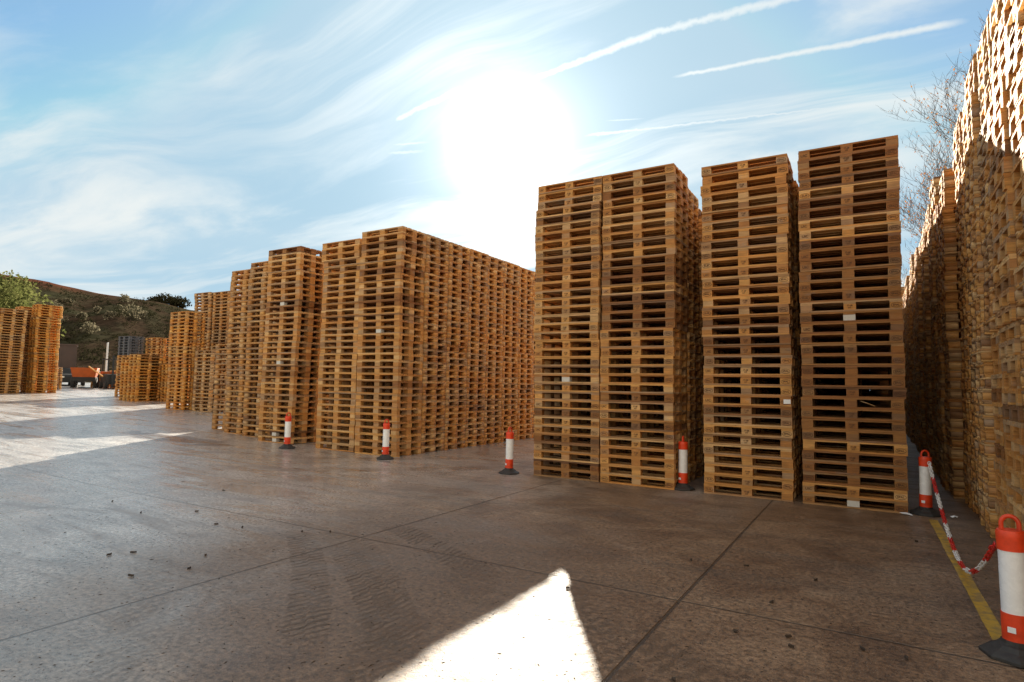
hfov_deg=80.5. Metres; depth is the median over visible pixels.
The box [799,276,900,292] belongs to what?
pallet
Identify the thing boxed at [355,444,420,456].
pallet
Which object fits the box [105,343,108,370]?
white pole
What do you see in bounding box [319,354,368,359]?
pallet
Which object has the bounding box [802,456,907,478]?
pallet
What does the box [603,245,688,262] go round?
pallet
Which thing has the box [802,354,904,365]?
pallet
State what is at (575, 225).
pallet
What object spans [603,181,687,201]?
pallet
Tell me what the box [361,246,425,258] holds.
pallet
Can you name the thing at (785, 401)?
pallet
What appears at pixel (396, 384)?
pallet
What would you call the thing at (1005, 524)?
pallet
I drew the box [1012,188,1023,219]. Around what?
pallet
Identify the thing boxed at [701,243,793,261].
pallet
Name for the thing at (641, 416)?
pallet
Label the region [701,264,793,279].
pallet
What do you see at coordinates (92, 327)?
pale bush
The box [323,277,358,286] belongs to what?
pallet
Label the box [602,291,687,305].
pallet
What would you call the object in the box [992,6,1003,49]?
pallet
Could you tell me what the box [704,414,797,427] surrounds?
pallet
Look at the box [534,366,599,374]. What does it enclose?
pallet
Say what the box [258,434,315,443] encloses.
pallet
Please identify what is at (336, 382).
pallet
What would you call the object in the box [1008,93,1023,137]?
pallet
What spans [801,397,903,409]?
pallet
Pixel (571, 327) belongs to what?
pallet
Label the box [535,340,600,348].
pallet
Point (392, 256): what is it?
pallet
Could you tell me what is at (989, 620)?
road marking
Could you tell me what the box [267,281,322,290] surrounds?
pallet
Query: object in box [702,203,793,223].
pallet
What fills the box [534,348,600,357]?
pallet
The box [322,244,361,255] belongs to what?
pallet
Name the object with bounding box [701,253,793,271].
pallet
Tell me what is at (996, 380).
pallet
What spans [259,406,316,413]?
pallet
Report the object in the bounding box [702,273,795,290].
pallet
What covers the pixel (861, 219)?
pallet
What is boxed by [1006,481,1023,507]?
pallet
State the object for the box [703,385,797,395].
pallet
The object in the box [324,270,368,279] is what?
pallet
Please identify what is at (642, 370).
pallet
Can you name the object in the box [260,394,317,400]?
pallet
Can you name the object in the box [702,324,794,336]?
pallet
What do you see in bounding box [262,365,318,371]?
pallet
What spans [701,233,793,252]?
pallet
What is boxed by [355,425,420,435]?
pallet
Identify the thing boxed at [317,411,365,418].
pallet
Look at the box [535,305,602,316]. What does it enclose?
pallet
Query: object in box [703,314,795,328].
pallet
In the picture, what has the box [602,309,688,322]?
pallet
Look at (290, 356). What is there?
pallet
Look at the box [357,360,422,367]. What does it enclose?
pallet
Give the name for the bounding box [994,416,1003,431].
pallet
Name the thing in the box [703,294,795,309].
pallet
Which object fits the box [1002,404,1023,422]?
pallet
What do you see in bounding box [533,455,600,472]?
pallet
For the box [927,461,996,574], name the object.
chain
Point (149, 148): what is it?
sky
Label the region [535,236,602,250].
pallet
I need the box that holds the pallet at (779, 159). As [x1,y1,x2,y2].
[701,153,792,176]
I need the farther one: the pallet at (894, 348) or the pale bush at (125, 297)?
the pale bush at (125, 297)
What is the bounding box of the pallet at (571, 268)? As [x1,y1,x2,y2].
[535,261,602,275]
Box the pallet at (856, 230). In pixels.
[799,221,900,241]
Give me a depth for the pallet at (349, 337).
13.84 m
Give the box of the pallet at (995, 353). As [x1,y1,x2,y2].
[991,346,1000,360]
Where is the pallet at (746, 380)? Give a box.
[703,375,797,385]
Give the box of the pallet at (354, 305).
[322,302,368,310]
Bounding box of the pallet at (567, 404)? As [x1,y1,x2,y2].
[535,399,599,409]
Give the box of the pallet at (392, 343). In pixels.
[357,340,422,348]
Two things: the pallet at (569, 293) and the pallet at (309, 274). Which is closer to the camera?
the pallet at (569, 293)
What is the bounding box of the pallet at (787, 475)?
[704,459,799,480]
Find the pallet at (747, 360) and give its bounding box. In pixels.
[704,355,798,366]
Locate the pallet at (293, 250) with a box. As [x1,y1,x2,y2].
[269,246,321,256]
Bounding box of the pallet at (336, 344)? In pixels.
[320,341,367,347]
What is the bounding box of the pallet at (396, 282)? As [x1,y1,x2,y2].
[359,279,423,290]
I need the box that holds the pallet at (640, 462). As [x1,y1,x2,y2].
[600,452,678,470]
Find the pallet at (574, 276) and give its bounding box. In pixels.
[535,270,601,283]
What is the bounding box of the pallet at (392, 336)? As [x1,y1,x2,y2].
[358,333,422,341]
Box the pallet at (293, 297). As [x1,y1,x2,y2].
[267,293,322,302]
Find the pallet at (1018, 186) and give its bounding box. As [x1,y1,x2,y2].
[1014,171,1023,198]
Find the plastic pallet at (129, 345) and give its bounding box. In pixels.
[119,344,143,347]
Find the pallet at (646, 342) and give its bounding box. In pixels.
[600,337,686,349]
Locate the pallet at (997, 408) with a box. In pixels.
[992,402,1002,416]
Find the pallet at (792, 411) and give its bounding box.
[703,404,797,416]
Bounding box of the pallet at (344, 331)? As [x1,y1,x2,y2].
[321,328,368,335]
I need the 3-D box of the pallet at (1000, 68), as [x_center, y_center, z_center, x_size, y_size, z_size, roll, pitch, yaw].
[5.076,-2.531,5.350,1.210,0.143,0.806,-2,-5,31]
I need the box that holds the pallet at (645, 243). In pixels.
[603,236,688,253]
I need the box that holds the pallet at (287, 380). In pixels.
[261,377,317,382]
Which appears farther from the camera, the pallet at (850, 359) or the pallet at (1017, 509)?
the pallet at (850, 359)
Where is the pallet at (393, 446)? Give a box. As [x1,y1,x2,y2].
[354,439,420,449]
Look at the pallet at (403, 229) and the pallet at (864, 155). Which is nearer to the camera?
the pallet at (864, 155)
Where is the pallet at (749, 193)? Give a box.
[702,183,793,206]
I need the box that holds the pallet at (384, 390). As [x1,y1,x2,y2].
[356,387,421,393]
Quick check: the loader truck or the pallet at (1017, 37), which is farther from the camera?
the loader truck
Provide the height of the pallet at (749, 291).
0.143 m
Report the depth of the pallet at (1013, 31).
5.16 m
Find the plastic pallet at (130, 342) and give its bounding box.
[118,341,143,344]
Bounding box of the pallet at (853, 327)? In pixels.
[801,320,903,333]
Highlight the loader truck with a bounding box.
[70,367,99,387]
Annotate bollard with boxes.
[279,412,295,448]
[376,419,393,459]
[498,427,518,474]
[674,436,694,490]
[910,450,941,516]
[978,514,1023,668]
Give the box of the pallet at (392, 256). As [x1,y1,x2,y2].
[360,252,424,264]
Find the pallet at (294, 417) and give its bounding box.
[259,412,316,419]
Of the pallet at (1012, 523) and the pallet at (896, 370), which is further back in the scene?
the pallet at (896, 370)
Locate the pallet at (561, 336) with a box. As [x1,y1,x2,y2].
[534,331,599,340]
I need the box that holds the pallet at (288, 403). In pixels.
[260,400,317,406]
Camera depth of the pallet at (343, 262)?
13.95 m
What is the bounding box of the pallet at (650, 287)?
[602,282,687,296]
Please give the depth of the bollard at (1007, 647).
3.55 m
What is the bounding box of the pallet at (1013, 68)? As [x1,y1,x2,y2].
[1006,35,1023,89]
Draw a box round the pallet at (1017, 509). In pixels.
[1007,496,1023,525]
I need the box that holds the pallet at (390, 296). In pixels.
[358,292,423,303]
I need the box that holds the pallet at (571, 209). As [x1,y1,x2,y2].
[536,201,603,218]
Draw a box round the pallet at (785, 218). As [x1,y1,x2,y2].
[702,213,794,234]
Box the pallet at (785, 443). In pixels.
[703,434,797,448]
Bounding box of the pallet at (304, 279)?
[268,275,322,285]
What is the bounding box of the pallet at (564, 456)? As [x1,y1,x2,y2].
[534,447,599,463]
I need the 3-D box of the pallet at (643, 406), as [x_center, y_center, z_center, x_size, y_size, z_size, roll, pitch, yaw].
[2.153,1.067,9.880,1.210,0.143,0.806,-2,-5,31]
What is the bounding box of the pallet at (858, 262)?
[800,254,901,271]
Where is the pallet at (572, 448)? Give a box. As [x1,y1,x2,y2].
[534,440,600,454]
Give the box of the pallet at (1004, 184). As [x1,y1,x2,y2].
[989,172,1013,211]
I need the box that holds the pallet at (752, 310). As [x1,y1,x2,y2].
[702,304,795,318]
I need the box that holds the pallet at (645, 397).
[600,392,687,402]
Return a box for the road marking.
[929,519,1001,639]
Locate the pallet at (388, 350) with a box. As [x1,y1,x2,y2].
[357,347,422,354]
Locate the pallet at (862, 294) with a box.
[799,287,901,302]
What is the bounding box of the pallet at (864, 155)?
[797,145,897,170]
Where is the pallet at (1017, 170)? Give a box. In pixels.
[1011,152,1023,186]
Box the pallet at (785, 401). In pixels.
[703,395,797,406]
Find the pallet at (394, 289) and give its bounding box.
[359,286,423,296]
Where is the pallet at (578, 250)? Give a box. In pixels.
[536,244,602,258]
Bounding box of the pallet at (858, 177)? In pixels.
[799,166,899,190]
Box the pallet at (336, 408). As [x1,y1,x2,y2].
[317,404,365,412]
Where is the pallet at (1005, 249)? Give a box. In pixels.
[992,237,1015,269]
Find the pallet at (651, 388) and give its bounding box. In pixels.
[600,384,686,393]
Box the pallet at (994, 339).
[990,331,999,347]
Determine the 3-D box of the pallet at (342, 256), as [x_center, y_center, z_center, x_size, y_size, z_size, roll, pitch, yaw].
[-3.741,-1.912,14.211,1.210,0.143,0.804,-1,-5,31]
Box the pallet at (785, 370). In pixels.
[703,365,797,376]
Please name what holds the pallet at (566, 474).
on the ground
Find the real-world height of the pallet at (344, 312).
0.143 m
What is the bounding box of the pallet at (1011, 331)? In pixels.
[999,321,1019,342]
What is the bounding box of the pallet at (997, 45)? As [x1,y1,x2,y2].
[992,23,1005,63]
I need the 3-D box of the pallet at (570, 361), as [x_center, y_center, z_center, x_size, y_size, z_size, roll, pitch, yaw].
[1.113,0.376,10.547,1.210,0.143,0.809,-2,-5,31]
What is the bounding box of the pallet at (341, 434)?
[316,430,365,438]
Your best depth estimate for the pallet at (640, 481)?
9.56 m
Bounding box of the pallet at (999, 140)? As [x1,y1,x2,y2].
[989,123,1009,167]
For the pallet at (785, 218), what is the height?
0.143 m
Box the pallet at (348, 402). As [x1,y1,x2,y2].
[318,398,366,405]
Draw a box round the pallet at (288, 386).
[261,383,317,388]
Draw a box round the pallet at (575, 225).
[535,218,602,234]
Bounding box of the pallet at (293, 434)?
[258,429,315,437]
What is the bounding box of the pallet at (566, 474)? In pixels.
[534,463,600,481]
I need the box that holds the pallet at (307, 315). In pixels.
[266,311,321,319]
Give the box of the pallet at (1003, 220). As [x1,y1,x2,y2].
[992,204,1012,239]
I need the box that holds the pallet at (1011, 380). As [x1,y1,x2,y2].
[1002,372,1023,388]
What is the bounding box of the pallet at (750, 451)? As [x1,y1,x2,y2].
[703,443,798,458]
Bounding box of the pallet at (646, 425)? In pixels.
[600,419,686,431]
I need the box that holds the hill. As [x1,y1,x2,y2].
[0,274,199,382]
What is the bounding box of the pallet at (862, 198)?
[798,188,899,210]
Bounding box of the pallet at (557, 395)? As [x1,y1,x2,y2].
[534,391,600,400]
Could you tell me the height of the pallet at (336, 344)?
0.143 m
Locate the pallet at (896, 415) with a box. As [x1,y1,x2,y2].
[801,407,905,421]
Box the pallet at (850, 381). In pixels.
[801,376,904,387]
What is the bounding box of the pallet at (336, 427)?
[316,423,365,431]
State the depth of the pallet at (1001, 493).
6.15 m
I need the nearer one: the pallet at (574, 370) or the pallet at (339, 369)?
the pallet at (574, 370)
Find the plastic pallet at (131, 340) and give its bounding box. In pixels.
[118,339,143,341]
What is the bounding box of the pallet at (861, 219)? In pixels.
[798,210,899,232]
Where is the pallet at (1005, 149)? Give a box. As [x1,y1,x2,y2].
[990,139,1012,179]
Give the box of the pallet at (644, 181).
[603,172,687,194]
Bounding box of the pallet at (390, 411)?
[355,407,421,414]
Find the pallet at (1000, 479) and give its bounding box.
[995,471,1005,489]
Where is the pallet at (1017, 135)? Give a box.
[1010,114,1023,154]
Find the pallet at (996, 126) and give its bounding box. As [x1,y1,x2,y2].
[985,107,1006,153]
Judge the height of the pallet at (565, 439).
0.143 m
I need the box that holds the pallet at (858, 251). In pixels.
[799,243,900,261]
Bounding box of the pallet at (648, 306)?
[602,300,688,314]
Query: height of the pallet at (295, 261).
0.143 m
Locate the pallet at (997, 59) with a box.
[991,30,1006,81]
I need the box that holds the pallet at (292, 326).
[265,323,320,331]
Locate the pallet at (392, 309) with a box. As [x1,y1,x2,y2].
[358,306,423,316]
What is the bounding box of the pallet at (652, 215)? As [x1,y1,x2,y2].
[603,208,688,228]
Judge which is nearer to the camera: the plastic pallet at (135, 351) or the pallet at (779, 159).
the pallet at (779, 159)
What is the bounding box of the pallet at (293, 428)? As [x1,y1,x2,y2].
[259,424,316,431]
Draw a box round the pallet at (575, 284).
[535,279,601,291]
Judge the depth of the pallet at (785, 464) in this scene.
8.77 m
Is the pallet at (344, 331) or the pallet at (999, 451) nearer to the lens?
the pallet at (999, 451)
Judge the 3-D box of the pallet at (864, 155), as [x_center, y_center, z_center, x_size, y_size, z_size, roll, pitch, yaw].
[4.768,-2.463,8.590,1.212,0.143,0.808,-2,-5,31]
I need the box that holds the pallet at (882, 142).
[798,135,898,160]
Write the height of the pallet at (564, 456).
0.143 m
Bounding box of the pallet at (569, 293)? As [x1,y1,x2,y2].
[535,287,601,299]
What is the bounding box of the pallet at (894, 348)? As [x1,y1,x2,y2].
[801,343,903,354]
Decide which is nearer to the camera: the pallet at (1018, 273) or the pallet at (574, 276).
the pallet at (1018, 273)
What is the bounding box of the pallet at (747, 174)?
[702,163,793,188]
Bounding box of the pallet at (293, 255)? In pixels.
[268,252,323,262]
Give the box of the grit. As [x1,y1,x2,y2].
[2,446,1001,681]
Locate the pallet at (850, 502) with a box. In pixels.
[803,487,907,513]
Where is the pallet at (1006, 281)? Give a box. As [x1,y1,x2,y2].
[995,270,1014,295]
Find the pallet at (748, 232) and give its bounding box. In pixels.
[702,223,794,244]
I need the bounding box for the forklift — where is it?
[98,356,120,388]
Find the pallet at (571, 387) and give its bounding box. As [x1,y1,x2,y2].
[535,383,599,391]
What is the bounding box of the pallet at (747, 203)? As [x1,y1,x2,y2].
[702,193,793,215]
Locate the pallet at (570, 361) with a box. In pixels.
[534,357,599,365]
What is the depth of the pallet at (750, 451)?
8.78 m
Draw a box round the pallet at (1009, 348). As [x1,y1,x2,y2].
[998,338,1020,358]
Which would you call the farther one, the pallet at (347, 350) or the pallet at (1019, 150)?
the pallet at (347, 350)
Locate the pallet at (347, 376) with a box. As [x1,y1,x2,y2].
[318,373,366,379]
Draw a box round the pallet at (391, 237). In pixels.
[361,232,425,245]
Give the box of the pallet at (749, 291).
[702,284,794,298]
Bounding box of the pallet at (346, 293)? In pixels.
[322,289,368,298]
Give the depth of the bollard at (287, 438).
13.65 m
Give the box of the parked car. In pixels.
[58,368,84,385]
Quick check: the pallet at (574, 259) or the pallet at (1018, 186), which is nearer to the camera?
the pallet at (1018, 186)
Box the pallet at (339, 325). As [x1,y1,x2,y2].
[321,321,368,328]
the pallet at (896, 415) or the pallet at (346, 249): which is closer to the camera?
the pallet at (896, 415)
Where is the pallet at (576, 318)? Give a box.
[534,313,601,324]
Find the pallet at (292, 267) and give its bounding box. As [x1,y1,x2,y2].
[267,264,323,273]
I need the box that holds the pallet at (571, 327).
[534,322,601,332]
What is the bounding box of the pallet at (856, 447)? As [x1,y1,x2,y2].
[803,439,907,455]
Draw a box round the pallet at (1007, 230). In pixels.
[993,220,1015,253]
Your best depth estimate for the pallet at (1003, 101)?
5.46 m
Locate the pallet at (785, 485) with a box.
[704,469,799,491]
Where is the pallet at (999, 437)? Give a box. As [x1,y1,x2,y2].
[994,429,1003,445]
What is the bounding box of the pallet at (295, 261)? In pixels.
[268,258,323,268]
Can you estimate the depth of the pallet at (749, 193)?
8.97 m
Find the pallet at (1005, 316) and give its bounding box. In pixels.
[995,304,1018,328]
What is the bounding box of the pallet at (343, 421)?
[317,417,365,425]
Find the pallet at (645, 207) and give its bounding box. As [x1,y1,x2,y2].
[603,199,687,219]
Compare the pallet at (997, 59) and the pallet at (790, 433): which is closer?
the pallet at (997, 59)
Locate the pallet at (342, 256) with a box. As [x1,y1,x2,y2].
[322,251,369,261]
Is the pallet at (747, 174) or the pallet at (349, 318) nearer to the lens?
the pallet at (747, 174)
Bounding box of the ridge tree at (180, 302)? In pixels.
[147,292,191,308]
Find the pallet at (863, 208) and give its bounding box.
[798,199,899,220]
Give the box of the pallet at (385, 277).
[359,272,423,283]
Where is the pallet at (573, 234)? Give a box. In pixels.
[535,227,601,242]
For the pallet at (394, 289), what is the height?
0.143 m
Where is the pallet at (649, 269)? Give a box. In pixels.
[602,263,688,279]
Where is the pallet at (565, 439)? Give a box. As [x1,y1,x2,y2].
[534,433,599,445]
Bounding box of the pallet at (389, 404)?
[356,400,421,407]
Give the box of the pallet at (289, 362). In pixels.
[262,359,318,365]
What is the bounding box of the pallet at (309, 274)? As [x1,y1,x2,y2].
[268,270,323,279]
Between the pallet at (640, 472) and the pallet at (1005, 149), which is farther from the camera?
the pallet at (640, 472)
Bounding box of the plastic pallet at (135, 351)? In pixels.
[118,350,143,352]
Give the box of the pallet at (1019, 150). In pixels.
[1012,135,1023,166]
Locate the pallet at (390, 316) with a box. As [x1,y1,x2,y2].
[358,313,422,322]
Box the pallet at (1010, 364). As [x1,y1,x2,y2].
[1001,355,1020,373]
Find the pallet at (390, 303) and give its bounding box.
[359,299,423,309]
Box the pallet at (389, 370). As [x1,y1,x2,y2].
[357,367,421,374]
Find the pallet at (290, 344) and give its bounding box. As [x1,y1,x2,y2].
[263,341,319,348]
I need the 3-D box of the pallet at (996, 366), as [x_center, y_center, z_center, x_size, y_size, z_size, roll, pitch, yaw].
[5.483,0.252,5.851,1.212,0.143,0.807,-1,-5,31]
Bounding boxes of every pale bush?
[46,299,64,307]
[63,297,74,303]
[75,312,88,318]
[82,321,97,333]
[93,306,101,312]
[102,310,117,319]
[119,294,130,301]
[119,300,146,319]
[138,310,147,317]
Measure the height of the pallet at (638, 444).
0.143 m
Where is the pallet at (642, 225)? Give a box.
[602,218,686,235]
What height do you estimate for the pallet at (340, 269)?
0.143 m
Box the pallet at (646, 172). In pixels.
[602,163,687,185]
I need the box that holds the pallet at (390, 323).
[358,319,423,328]
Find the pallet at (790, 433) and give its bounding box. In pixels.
[704,424,798,438]
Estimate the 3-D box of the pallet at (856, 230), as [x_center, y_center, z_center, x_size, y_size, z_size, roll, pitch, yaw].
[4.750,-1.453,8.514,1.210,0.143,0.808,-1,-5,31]
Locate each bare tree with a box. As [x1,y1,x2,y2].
[878,10,988,231]
[893,45,975,222]
[899,157,947,285]
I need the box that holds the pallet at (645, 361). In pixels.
[600,356,686,366]
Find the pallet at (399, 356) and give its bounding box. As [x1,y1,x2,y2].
[358,353,422,361]
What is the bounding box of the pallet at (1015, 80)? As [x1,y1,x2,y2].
[1009,58,1023,99]
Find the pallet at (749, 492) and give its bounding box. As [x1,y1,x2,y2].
[704,478,799,501]
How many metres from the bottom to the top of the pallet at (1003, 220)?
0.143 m
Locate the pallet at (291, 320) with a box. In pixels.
[265,317,321,325]
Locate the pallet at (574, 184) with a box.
[538,176,602,194]
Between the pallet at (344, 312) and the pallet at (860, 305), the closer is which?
the pallet at (860, 305)
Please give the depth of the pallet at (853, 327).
8.16 m
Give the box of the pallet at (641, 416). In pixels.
[599,410,686,422]
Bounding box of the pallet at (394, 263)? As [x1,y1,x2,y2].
[360,259,424,271]
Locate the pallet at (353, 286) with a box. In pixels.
[323,283,369,292]
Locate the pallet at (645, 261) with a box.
[602,254,687,270]
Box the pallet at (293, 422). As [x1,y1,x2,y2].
[259,418,316,425]
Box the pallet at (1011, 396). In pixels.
[1002,389,1021,405]
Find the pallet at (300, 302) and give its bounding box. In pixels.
[266,299,321,308]
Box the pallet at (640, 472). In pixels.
[600,460,688,479]
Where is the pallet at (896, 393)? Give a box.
[802,386,906,398]
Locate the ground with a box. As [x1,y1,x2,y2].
[0,382,1023,681]
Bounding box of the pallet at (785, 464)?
[704,450,798,469]
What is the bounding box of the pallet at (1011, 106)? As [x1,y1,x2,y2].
[1006,71,1022,122]
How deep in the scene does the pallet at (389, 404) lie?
13.08 m
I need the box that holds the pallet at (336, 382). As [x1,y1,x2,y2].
[318,379,366,385]
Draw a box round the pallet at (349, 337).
[320,334,368,341]
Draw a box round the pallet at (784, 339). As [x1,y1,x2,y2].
[703,334,796,347]
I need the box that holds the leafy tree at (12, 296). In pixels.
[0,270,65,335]
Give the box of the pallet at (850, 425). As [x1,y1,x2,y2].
[801,418,905,432]
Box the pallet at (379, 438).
[355,432,420,442]
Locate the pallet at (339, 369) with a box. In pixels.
[318,367,367,372]
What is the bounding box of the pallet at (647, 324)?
[602,319,687,331]
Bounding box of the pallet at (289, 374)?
[262,371,317,377]
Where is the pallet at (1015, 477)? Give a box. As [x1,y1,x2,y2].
[1005,465,1023,491]
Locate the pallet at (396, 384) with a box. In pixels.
[356,380,421,387]
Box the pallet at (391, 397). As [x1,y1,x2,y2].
[356,393,421,400]
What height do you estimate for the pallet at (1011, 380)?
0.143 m
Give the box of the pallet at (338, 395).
[318,392,366,398]
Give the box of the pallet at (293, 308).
[266,305,321,313]
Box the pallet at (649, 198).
[603,190,688,211]
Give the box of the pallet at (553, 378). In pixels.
[534,374,607,383]
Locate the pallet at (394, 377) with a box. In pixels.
[357,374,422,380]
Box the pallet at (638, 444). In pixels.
[600,437,687,450]
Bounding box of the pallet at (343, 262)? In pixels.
[323,257,360,267]
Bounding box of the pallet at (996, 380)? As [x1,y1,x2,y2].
[991,374,1001,387]
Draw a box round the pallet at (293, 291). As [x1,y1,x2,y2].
[267,287,322,296]
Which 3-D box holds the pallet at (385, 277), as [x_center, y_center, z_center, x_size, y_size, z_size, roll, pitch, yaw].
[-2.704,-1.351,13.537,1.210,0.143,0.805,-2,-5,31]
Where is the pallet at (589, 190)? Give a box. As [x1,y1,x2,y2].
[538,184,603,202]
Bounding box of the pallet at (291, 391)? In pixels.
[261,388,317,394]
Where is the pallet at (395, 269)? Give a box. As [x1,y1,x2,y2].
[359,266,424,277]
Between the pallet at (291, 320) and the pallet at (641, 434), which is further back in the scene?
the pallet at (291, 320)
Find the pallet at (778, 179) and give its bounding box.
[700,173,792,196]
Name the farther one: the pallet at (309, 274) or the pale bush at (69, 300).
the pale bush at (69, 300)
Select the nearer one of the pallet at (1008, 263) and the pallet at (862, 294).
the pallet at (1008, 263)
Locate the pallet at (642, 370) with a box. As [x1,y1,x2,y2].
[600,366,686,375]
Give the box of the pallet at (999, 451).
[994,443,1005,460]
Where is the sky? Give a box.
[0,0,993,310]
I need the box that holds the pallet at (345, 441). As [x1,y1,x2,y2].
[316,435,365,444]
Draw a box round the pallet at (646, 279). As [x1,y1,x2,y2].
[602,272,687,288]
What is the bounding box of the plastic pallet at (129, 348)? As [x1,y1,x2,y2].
[118,347,143,349]
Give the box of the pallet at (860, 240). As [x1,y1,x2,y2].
[799,232,900,251]
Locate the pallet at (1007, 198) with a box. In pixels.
[992,188,1014,224]
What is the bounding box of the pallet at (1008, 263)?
[993,253,1016,283]
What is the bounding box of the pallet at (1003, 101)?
[987,90,1008,132]
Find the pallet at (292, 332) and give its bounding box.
[264,329,320,336]
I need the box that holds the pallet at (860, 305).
[800,298,902,312]
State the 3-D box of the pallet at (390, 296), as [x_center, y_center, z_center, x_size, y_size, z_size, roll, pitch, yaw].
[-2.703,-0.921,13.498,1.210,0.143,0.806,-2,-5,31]
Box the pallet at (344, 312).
[321,308,368,316]
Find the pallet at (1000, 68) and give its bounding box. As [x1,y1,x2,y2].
[992,44,1007,94]
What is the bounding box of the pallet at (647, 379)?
[600,375,687,384]
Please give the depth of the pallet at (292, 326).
14.86 m
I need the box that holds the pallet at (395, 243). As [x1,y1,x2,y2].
[362,239,426,252]
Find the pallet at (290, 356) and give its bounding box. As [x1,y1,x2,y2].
[263,353,318,359]
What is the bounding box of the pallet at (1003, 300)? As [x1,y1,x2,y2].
[993,287,1015,313]
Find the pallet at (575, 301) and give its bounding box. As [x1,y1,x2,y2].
[534,296,602,307]
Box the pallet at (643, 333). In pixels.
[600,328,686,340]
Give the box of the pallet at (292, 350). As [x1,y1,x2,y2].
[263,347,320,354]
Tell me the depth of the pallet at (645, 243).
9.80 m
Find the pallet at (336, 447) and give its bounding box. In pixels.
[316,440,364,451]
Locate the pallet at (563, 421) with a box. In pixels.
[534,416,599,427]
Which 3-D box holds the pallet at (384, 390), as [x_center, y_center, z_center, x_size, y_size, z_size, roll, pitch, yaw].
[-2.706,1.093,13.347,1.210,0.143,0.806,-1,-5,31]
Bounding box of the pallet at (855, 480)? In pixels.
[803,466,908,490]
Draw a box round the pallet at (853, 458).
[802,450,906,467]
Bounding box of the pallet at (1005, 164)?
[988,155,1012,197]
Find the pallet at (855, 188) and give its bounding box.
[799,177,899,200]
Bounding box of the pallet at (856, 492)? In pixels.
[802,476,907,502]
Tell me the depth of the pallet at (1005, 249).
5.40 m
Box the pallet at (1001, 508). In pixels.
[995,498,1008,524]
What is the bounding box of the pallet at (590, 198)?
[538,193,602,209]
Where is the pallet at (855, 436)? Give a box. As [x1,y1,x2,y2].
[802,429,906,444]
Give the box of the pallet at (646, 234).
[602,226,687,244]
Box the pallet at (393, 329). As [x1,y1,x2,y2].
[358,326,423,335]
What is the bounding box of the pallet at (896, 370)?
[801,365,904,376]
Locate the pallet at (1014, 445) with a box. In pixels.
[1003,434,1023,456]
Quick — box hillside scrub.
[6,276,199,371]
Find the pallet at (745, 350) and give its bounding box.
[703,345,797,356]
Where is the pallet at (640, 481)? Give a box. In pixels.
[600,469,688,489]
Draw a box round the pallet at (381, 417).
[355,413,420,421]
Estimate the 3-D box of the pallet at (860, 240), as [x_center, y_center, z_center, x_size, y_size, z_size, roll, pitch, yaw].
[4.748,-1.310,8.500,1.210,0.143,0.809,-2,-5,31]
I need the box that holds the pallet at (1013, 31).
[1007,22,1018,53]
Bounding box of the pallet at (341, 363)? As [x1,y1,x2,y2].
[319,360,367,366]
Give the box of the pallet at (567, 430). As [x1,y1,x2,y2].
[534,425,599,436]
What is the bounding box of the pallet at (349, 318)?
[322,315,368,322]
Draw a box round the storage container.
[47,344,77,384]
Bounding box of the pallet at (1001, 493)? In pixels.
[996,485,1006,504]
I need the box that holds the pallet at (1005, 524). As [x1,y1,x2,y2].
[998,513,1008,527]
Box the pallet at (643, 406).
[600,401,686,412]
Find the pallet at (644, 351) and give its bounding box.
[601,347,687,357]
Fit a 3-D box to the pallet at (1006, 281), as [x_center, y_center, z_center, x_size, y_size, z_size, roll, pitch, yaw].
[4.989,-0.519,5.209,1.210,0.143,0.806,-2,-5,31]
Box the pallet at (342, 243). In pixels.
[322,238,361,249]
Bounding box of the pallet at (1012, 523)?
[1009,512,1023,530]
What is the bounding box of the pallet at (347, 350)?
[320,347,367,353]
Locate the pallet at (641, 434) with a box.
[600,428,687,441]
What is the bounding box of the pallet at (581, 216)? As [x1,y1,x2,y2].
[536,210,602,226]
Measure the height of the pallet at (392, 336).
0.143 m
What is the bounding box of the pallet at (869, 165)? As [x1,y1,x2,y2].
[798,156,898,181]
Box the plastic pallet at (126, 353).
[118,352,143,354]
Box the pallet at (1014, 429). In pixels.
[1003,419,1023,439]
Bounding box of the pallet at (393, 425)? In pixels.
[356,420,421,428]
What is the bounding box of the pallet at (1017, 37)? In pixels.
[1007,29,1022,66]
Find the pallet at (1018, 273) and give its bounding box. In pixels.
[1013,261,1023,285]
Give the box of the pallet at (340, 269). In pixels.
[324,264,368,273]
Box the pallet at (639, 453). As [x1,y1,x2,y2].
[600,445,678,460]
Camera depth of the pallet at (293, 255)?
14.96 m
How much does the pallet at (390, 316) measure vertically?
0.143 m
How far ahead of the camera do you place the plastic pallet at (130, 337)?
33.77 m
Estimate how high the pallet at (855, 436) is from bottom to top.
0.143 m
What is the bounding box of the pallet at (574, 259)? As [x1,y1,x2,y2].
[535,253,602,266]
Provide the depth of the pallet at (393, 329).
13.17 m
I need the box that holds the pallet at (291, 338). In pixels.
[264,335,320,342]
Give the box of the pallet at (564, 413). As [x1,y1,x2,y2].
[534,408,599,418]
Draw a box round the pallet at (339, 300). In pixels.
[322,296,367,304]
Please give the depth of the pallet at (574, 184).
10.44 m
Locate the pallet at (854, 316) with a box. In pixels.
[800,309,902,323]
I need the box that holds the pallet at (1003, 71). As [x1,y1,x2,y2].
[992,61,1007,97]
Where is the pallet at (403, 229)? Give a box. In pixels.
[362,226,426,239]
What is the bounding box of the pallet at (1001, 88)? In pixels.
[987,75,1009,123]
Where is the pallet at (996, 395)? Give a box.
[991,388,1001,402]
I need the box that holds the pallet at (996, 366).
[993,360,1000,374]
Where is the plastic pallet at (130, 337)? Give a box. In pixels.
[118,336,144,339]
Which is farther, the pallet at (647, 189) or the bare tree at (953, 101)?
the bare tree at (953, 101)
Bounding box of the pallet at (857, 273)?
[799,265,900,282]
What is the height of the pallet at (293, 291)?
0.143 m
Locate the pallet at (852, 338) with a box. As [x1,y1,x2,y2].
[800,331,902,344]
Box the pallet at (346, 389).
[318,385,366,392]

